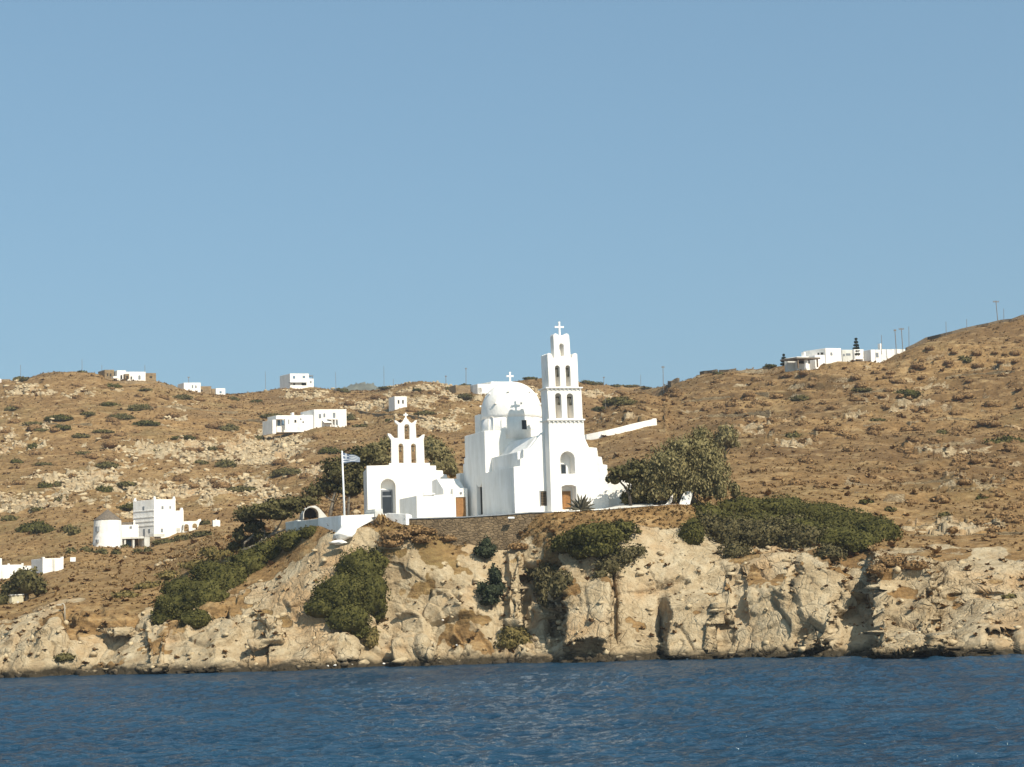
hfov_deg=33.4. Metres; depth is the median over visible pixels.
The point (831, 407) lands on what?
dry shrub
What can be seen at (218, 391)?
house
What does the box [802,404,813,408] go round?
dry shrub
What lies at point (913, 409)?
dry shrub
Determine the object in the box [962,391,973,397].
dry shrub
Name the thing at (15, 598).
water box
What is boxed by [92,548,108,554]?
garden bush
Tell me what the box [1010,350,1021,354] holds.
dry shrub
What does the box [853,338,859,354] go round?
norfolk pine
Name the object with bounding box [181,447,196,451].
dry shrub
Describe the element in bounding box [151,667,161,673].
shore boulder
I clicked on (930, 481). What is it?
field wall
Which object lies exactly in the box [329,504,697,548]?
bank grass
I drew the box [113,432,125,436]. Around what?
dry shrub
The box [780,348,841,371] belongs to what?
house
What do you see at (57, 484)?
hill shrub
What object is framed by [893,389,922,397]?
hill shrub
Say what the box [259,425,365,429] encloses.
dry stone wall
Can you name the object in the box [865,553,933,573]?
dry scrub
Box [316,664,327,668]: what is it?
shore boulder
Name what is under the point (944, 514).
hill shrub
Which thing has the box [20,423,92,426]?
field wall
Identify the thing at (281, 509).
pine tree
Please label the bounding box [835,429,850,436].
dry shrub
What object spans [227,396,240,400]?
hill shrub
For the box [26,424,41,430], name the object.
dry shrub
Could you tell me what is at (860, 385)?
dry shrub
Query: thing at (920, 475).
dry shrub
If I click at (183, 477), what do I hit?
dry shrub
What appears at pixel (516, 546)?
dry scrub
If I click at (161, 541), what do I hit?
garden bush
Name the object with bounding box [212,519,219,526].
outbuilding
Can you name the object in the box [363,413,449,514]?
chapel
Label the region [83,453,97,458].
dry shrub
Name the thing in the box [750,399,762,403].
dry shrub
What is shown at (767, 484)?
dry shrub
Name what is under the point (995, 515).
dry shrub
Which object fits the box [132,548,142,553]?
garden bush
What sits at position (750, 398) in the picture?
dry shrub
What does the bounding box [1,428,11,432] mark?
dry shrub
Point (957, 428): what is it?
dry shrub
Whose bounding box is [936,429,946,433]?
hill shrub
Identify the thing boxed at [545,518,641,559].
shrub
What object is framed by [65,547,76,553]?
garden bush
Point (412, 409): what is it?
dry shrub
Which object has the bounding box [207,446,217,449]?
hill shrub
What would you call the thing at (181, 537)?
garden bush
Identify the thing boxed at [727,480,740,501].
tamarisk tree
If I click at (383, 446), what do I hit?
pine tree
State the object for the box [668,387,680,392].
dry shrub
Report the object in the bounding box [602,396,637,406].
hill shrub
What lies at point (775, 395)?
dry shrub
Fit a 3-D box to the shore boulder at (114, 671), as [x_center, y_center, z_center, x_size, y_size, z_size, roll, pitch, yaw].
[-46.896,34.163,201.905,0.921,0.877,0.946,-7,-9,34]
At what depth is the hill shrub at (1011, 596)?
183.91 m
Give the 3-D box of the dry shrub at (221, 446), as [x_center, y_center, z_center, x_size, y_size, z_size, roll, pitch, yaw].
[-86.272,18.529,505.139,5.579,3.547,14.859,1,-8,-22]
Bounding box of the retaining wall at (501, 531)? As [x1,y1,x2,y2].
[409,511,584,549]
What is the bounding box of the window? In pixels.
[541,491,546,505]
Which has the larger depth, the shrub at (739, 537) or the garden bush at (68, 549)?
the garden bush at (68, 549)
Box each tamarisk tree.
[625,424,731,503]
[711,421,740,457]
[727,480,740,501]
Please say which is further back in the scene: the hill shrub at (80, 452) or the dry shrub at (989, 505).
the hill shrub at (80, 452)
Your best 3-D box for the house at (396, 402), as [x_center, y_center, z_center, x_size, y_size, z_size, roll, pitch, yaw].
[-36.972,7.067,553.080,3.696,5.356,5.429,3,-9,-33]
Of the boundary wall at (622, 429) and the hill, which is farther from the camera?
the hill
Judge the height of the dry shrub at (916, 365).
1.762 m
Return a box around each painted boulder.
[329,540,346,544]
[332,524,356,540]
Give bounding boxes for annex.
[399,479,467,517]
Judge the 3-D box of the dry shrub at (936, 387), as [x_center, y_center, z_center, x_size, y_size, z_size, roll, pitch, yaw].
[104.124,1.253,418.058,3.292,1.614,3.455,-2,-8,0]
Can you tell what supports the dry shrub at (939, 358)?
on the hillside
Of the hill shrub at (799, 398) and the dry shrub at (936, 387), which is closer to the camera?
the dry shrub at (936, 387)
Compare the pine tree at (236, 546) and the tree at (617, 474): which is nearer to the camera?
the tree at (617, 474)
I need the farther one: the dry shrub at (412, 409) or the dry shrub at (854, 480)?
the dry shrub at (412, 409)
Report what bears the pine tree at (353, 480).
on the hillside
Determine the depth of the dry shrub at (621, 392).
656.06 m
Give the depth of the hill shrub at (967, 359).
437.30 m
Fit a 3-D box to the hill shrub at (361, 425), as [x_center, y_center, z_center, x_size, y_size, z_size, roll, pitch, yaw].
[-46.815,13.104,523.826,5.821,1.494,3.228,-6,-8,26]
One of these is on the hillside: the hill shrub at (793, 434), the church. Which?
the hill shrub at (793, 434)
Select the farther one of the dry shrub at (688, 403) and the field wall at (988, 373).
the dry shrub at (688, 403)
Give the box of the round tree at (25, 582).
[0,566,48,604]
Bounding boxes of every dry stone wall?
[120,381,176,388]
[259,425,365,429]
[668,378,679,387]
[700,369,717,373]
[719,368,735,371]
[905,314,1023,350]
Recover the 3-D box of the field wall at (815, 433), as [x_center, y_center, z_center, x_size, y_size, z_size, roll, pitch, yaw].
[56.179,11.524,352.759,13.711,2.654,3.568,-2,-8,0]
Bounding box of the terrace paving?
[569,503,652,511]
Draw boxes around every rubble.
[0,379,609,566]
[1,538,1022,673]
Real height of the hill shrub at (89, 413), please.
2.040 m
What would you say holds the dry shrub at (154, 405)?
on the hillside
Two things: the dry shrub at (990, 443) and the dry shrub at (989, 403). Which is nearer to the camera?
the dry shrub at (990, 443)
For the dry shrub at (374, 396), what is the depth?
632.98 m
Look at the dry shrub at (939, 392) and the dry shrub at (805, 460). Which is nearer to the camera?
the dry shrub at (805, 460)
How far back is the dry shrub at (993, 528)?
211.98 m
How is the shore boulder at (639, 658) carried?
on the hillside
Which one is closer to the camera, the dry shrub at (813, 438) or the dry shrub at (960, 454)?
the dry shrub at (960, 454)
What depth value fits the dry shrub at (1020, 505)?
235.71 m
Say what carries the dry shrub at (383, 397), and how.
on the hillside
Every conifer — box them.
[473,535,497,562]
[475,562,506,609]
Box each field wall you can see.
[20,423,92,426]
[151,405,237,413]
[232,419,263,422]
[357,410,428,420]
[682,392,769,402]
[688,410,770,419]
[752,431,817,437]
[853,388,914,394]
[900,478,978,484]
[907,417,980,425]
[908,531,1023,536]
[912,522,1005,529]
[930,442,981,445]
[946,370,1014,378]
[951,483,1005,490]
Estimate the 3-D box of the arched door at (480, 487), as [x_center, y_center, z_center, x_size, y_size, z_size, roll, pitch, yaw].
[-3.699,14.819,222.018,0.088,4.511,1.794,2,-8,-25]
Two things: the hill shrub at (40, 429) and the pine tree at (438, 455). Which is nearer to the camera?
the pine tree at (438, 455)
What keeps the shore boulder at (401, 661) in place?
on the hillside
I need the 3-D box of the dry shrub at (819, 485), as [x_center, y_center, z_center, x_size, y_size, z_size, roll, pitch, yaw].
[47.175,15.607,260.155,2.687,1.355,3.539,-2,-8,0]
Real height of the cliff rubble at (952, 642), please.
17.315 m
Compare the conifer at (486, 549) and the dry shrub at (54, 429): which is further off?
the dry shrub at (54, 429)
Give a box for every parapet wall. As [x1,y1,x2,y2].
[318,514,373,531]
[386,513,411,524]
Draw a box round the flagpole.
[341,451,359,514]
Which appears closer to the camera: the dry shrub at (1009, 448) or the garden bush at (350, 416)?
the dry shrub at (1009, 448)
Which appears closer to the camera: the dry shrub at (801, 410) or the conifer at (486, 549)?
the conifer at (486, 549)
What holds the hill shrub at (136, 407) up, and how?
on the hillside
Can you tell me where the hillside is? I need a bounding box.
[0,317,1023,677]
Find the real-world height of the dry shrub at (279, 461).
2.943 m
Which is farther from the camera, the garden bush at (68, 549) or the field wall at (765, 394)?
the field wall at (765, 394)
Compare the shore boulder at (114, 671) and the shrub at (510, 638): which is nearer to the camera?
the shrub at (510, 638)
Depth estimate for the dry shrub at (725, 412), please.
420.69 m
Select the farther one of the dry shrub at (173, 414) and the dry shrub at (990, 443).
the dry shrub at (173, 414)
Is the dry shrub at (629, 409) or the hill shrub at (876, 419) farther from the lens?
the dry shrub at (629, 409)
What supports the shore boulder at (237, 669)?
in the sea
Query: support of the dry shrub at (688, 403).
on the hillside
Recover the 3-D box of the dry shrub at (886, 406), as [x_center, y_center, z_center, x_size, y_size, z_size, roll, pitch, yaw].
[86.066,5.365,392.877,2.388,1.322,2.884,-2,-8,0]
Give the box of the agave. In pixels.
[565,494,595,510]
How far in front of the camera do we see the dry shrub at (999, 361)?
426.87 m
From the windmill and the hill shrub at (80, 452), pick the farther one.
the hill shrub at (80, 452)
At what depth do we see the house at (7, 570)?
300.12 m
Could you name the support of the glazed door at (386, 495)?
in the chapel
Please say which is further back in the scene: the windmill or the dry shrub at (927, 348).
the dry shrub at (927, 348)
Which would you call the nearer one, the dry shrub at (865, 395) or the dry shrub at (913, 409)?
the dry shrub at (913, 409)
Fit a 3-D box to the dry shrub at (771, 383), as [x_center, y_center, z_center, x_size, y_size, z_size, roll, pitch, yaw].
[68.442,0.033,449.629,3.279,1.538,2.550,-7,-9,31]
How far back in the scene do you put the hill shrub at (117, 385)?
585.41 m
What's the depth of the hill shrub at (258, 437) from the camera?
526.21 m
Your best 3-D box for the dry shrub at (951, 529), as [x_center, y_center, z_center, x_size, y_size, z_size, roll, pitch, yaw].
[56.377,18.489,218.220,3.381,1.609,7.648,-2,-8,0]
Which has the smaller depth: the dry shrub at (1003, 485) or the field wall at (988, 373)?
the dry shrub at (1003, 485)
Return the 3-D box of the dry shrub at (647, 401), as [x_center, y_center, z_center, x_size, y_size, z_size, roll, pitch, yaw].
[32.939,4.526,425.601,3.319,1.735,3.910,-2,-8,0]
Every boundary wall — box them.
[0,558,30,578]
[585,419,652,439]
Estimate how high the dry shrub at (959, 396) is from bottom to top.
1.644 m
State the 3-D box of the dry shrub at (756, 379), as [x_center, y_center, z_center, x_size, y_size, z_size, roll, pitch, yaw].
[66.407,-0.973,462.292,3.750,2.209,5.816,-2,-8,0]
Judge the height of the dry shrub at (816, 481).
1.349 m
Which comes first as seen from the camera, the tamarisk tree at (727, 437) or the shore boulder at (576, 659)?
the shore boulder at (576, 659)
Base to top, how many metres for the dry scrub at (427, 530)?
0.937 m
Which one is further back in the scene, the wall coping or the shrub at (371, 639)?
the wall coping
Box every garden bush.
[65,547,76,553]
[79,545,92,551]
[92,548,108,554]
[111,548,121,553]
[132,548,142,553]
[143,546,152,552]
[151,538,174,545]
[171,534,190,540]
[190,530,214,536]
[199,519,210,524]
[346,413,355,420]
[455,393,474,400]
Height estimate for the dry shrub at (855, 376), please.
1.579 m
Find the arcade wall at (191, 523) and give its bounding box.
[183,519,200,531]
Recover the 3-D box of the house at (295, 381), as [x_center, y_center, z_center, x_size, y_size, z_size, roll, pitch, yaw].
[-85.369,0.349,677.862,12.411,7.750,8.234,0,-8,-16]
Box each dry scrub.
[374,525,433,547]
[421,527,437,534]
[439,535,457,541]
[508,542,528,549]
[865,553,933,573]
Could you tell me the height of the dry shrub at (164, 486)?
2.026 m
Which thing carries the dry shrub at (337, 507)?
on the hillside
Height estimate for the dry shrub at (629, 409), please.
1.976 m
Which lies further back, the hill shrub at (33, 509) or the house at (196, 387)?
the house at (196, 387)
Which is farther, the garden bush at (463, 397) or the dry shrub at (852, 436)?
the garden bush at (463, 397)
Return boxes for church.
[456,322,630,515]
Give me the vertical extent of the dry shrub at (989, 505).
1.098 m
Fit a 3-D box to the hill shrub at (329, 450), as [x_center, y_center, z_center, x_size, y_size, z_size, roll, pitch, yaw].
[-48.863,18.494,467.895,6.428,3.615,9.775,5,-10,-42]
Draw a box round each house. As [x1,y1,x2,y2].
[31,557,63,572]
[98,370,155,380]
[122,520,137,536]
[133,496,183,538]
[178,383,210,393]
[211,388,224,394]
[263,409,346,435]
[280,374,313,388]
[389,396,406,410]
[449,382,503,394]
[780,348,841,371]
[841,349,863,361]
[864,344,904,362]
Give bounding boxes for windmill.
[93,509,122,546]
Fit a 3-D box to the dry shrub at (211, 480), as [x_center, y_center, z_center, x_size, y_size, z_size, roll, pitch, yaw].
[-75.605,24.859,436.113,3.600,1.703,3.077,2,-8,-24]
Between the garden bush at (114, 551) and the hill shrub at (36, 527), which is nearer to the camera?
the garden bush at (114, 551)
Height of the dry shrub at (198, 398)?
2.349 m
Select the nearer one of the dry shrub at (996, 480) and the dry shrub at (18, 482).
the dry shrub at (996, 480)
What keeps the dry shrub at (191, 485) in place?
on the hillside
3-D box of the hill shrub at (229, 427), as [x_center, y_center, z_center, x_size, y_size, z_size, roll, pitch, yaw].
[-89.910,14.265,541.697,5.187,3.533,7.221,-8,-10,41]
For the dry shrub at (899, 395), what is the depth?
409.04 m
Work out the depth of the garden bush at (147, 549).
319.96 m
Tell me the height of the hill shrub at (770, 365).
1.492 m
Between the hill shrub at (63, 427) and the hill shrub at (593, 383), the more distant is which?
the hill shrub at (593, 383)
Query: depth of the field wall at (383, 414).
541.46 m
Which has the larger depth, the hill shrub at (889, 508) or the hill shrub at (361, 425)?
the hill shrub at (361, 425)
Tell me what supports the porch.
on the hillside
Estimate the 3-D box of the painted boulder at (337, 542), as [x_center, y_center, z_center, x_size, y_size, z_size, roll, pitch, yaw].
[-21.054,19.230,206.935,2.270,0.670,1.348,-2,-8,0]
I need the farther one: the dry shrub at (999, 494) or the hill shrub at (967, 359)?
the hill shrub at (967, 359)
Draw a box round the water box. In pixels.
[7,594,23,603]
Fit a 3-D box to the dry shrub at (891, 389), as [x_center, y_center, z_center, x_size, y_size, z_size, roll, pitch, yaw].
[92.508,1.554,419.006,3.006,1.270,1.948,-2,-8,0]
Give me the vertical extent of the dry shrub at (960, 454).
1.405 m
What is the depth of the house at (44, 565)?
295.64 m
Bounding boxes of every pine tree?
[226,519,271,550]
[230,494,322,549]
[301,442,378,516]
[366,436,390,465]
[424,434,458,477]
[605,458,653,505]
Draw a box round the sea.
[0,654,1023,766]
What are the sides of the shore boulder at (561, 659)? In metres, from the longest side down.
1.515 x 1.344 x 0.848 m
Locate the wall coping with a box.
[404,511,551,518]
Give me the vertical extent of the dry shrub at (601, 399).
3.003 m
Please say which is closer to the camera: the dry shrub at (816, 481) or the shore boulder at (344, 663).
the shore boulder at (344, 663)
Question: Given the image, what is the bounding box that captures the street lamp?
[57,603,65,620]
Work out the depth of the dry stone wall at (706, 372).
486.73 m
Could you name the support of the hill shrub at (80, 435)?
on the hillside
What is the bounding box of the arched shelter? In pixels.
[300,506,326,520]
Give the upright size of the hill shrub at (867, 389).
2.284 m
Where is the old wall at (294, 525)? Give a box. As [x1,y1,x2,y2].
[285,519,317,530]
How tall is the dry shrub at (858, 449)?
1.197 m
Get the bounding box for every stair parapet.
[665,495,672,504]
[679,491,692,504]
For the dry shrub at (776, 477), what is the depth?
274.17 m
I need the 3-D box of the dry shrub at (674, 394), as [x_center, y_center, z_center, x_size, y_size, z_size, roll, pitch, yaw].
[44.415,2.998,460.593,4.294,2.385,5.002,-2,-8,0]
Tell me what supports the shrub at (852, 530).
on the hillside
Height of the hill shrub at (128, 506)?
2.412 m
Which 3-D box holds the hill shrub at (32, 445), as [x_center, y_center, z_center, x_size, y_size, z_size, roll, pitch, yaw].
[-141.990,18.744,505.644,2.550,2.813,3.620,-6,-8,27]
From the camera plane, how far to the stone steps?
210.28 m
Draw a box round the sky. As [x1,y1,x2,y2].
[0,0,1023,393]
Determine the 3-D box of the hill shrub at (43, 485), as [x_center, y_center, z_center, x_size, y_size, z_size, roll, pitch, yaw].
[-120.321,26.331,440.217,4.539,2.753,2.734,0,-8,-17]
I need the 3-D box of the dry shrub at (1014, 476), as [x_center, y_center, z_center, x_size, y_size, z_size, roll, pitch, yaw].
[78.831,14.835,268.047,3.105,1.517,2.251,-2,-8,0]
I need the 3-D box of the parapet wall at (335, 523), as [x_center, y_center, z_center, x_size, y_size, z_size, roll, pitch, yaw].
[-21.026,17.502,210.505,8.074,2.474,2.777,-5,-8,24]
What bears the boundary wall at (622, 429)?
on the hillside
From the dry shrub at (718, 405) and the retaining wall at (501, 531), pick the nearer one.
the retaining wall at (501, 531)
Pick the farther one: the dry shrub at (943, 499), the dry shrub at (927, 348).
the dry shrub at (927, 348)
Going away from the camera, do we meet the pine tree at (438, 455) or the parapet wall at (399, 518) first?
the parapet wall at (399, 518)
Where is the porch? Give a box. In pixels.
[122,536,154,547]
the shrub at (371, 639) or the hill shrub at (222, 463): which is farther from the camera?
the hill shrub at (222, 463)
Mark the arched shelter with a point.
(310, 512)
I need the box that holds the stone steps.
[365,509,382,523]
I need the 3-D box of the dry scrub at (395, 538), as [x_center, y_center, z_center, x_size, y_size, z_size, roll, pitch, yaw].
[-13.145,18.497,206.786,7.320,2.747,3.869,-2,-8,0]
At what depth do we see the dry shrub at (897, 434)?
353.20 m
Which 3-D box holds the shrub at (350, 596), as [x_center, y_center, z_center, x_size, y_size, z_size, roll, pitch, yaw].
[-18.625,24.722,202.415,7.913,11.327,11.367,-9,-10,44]
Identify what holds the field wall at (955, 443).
on the hillside
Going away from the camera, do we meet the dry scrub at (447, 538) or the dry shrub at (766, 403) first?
the dry scrub at (447, 538)
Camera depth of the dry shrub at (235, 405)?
598.39 m
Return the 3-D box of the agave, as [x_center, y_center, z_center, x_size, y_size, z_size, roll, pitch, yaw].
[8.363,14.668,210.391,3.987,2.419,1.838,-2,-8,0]
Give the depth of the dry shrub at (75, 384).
581.68 m
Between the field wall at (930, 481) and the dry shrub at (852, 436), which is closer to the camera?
the field wall at (930, 481)
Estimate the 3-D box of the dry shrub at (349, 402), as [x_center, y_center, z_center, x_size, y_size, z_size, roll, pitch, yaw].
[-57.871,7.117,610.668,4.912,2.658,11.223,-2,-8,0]
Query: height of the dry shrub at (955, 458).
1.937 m
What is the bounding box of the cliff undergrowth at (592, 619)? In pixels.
[0,518,1023,666]
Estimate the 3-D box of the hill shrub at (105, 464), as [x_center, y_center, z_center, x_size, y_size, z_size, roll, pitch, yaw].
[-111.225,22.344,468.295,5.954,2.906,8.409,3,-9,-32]
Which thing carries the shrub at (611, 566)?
on the hillside
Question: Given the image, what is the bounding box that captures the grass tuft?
[372,513,388,524]
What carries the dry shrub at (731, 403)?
on the hillside
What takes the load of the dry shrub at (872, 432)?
on the hillside
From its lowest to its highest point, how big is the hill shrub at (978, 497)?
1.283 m
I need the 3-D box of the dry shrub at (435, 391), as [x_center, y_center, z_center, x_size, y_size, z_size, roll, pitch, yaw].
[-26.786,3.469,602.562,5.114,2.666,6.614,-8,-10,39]
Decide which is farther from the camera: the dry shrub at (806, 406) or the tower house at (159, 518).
the dry shrub at (806, 406)
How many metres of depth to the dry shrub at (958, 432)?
351.38 m
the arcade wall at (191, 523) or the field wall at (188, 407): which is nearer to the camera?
the arcade wall at (191, 523)
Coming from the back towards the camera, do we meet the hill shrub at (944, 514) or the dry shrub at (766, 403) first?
the dry shrub at (766, 403)
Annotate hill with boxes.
[335,382,378,390]
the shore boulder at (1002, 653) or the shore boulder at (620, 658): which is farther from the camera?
the shore boulder at (620, 658)
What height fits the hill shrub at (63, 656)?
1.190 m
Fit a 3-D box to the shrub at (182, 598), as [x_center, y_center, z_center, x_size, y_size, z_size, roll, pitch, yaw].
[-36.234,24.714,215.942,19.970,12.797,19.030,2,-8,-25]
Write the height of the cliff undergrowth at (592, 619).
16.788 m
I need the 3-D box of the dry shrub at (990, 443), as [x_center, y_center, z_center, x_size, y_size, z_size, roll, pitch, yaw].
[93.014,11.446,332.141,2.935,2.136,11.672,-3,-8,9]
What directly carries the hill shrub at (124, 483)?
on the hillside
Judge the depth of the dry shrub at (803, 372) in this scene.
453.78 m
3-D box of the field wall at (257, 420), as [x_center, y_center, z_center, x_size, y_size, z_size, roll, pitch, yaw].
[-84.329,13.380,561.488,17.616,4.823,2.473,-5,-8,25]
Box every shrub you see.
[0,514,19,521]
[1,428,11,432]
[4,406,16,410]
[7,418,19,423]
[8,402,23,408]
[10,459,23,462]
[12,376,28,381]
[12,480,25,484]
[14,518,56,534]
[22,421,42,424]
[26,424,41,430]
[26,442,37,449]
[28,450,41,454]
[30,506,43,511]
[32,462,54,465]
[34,427,48,431]
[37,481,52,487]
[43,414,73,420]
[50,427,59,431]
[52,424,72,429]
[53,481,61,486]
[53,495,68,501]
[53,652,75,661]
[59,523,80,535]
[69,382,81,386]
[71,433,90,437]
[75,450,90,454]
[80,411,95,415]
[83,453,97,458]
[91,429,114,432]
[94,461,120,468]
[95,484,113,491]
[99,401,120,406]
[101,433,111,438]
[101,439,117,447]
[104,455,118,459]
[105,382,122,387]
[105,413,136,419]
[105,416,119,421]
[110,546,240,597]
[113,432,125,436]
[115,481,136,486]
[117,502,132,510]
[126,403,150,410]
[129,419,160,425]
[138,388,152,390]
[146,402,157,407]
[147,524,317,629]
[154,483,167,488]
[156,394,170,399]
[166,412,179,417]
[170,435,195,439]
[172,394,192,399]
[172,474,188,480]
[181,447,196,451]
[183,480,200,488]
[186,433,198,438]
[194,396,205,400]
[194,459,209,464]
[195,447,204,450]
[204,422,220,428]
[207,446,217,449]
[209,478,222,482]
[211,481,231,487]
[212,442,225,449]
[212,457,236,467]
[218,423,239,430]
[225,485,257,492]
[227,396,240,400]
[227,404,243,407]
[229,471,243,475]
[254,435,264,439]
[258,413,281,417]
[269,466,303,476]
[272,458,288,465]
[298,472,311,478]
[303,545,392,639]
[311,434,322,438]
[314,472,325,480]
[315,446,343,453]
[328,505,350,510]
[342,400,354,404]
[351,424,367,426]
[362,625,380,648]
[370,394,380,398]
[376,395,388,400]
[377,386,391,389]
[404,407,417,411]
[413,410,435,415]
[426,389,440,394]
[437,399,448,402]
[438,395,448,399]
[493,626,532,649]
[523,377,537,379]
[526,561,576,608]
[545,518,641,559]
[583,381,603,384]
[590,543,648,579]
[591,406,604,411]
[598,396,607,402]
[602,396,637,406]
[613,389,627,395]
[619,488,658,504]
[623,384,639,386]
[624,408,633,411]
[638,399,650,403]
[654,401,663,405]
[657,395,669,400]
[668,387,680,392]
[669,391,683,396]
[676,492,903,552]
[683,401,696,405]
[696,509,847,561]
[699,405,712,410]
[711,379,722,382]
[713,403,726,407]
[721,410,730,413]
[724,401,738,406]
[735,408,747,413]
[738,416,752,422]
[741,391,755,396]
[742,396,755,400]
[750,377,762,381]
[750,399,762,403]
[754,467,766,470]
[761,401,771,405]
[763,483,773,485]
[764,363,776,367]
[766,381,776,384]
[766,417,777,421]
[769,393,783,398]
[771,475,783,479]
[783,372,793,376]
[784,430,801,437]
[788,395,808,400]
[788,478,805,484]
[795,408,805,412]
[795,420,808,424]
[797,369,809,375]
[798,456,813,463]
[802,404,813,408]
[804,435,821,440]
[807,479,821,483]
[813,482,829,487]
[814,426,825,430]
[825,405,839,409]
[825,425,838,431]
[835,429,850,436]
[840,446,855,451]
[843,434,859,439]
[848,396,860,400]
[848,477,860,482]
[849,374,861,379]
[851,387,871,392]
[854,447,864,451]
[855,382,866,387]
[858,498,874,504]
[860,393,869,396]
[866,423,884,430]
[866,430,880,434]
[869,370,881,373]
[869,418,885,420]
[881,374,892,378]
[881,404,890,408]
[882,464,898,469]
[884,387,894,391]
[884,506,896,511]
[885,475,894,479]
[891,433,901,436]
[892,479,903,482]
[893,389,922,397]
[894,379,907,383]
[894,392,903,397]
[896,447,912,453]
[899,425,913,431]
[903,453,919,458]
[903,499,917,503]
[908,436,920,441]
[910,362,923,368]
[910,407,918,411]
[912,414,924,419]
[912,425,924,430]
[915,473,926,477]
[924,346,934,350]
[926,440,939,444]
[929,436,942,441]
[929,494,952,503]
[930,386,942,388]
[932,356,945,360]
[934,390,946,393]
[934,468,952,474]
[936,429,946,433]
[937,526,958,532]
[938,511,950,516]
[943,360,953,363]
[947,410,963,414]
[948,455,962,462]
[949,461,960,465]
[950,430,965,435]
[951,427,961,430]
[952,393,965,399]
[954,452,967,456]
[955,478,972,485]
[957,355,973,362]
[959,465,970,469]
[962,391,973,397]
[967,518,986,525]
[969,457,983,463]
[971,350,981,355]
[971,362,984,367]
[973,451,985,455]
[976,418,991,425]
[976,494,988,499]
[980,440,994,444]
[980,475,1001,482]
[980,523,1001,531]
[981,502,999,507]
[982,401,995,406]
[982,434,1023,443]
[983,512,1003,517]
[983,532,997,537]
[987,421,1001,426]
[988,458,999,462]
[989,488,1003,492]
[991,463,1009,468]
[993,492,1006,496]
[994,358,1004,363]
[995,431,1012,436]
[995,483,1007,487]
[999,511,1012,515]
[1000,504,1017,509]
[1001,515,1023,523]
[1001,593,1016,598]
[1002,445,1017,451]
[1004,433,1020,437]
[1004,501,1023,507]
[1005,474,1023,479]
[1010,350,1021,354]
[1010,471,1023,475]
[1012,485,1023,490]
[1016,402,1023,407]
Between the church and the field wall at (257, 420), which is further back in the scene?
the field wall at (257, 420)
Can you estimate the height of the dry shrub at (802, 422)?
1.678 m
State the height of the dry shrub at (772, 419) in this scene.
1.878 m
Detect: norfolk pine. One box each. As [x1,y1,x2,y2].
[780,354,785,365]
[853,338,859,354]
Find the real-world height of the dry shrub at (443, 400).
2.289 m
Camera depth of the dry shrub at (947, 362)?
437.05 m
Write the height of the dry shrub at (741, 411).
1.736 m
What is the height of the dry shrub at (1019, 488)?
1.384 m
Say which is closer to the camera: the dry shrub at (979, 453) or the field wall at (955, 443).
the dry shrub at (979, 453)
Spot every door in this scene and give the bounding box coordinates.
[381,490,392,513]
[456,497,465,516]
[480,487,482,514]
[562,491,570,509]
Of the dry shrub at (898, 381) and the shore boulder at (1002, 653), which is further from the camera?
the dry shrub at (898, 381)
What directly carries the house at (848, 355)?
on the hillside
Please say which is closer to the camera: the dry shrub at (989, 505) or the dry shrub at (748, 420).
the dry shrub at (989, 505)
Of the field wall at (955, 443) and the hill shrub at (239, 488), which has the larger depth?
the hill shrub at (239, 488)
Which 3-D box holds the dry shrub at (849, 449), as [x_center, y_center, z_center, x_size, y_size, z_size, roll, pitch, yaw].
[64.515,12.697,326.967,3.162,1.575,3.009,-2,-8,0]
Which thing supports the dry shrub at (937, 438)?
on the hillside
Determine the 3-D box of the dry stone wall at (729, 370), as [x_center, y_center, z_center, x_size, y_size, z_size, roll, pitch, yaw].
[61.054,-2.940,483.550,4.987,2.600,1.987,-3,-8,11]
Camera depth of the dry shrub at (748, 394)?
438.58 m
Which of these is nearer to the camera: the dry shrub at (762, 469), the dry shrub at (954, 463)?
the dry shrub at (762, 469)
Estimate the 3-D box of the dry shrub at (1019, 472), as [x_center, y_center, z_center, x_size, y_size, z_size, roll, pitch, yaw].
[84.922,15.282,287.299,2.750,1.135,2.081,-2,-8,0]
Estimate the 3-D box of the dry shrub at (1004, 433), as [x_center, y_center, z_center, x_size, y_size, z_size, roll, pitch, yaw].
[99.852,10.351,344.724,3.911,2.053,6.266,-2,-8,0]
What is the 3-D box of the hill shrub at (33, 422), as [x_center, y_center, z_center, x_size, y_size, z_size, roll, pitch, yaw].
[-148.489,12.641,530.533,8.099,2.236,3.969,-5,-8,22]
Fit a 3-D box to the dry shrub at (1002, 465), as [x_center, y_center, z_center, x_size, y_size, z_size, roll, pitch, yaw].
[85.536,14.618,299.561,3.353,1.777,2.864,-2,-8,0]
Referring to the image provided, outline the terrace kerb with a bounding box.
[558,504,669,511]
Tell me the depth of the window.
213.05 m
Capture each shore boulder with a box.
[110,669,117,674]
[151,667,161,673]
[230,667,241,671]
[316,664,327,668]
[340,661,348,666]
[355,659,369,666]
[391,657,407,665]
[455,660,462,664]
[492,660,505,663]
[558,657,567,662]
[574,657,583,661]
[615,655,627,660]
[635,656,643,659]
[735,653,744,657]
[996,651,1007,654]

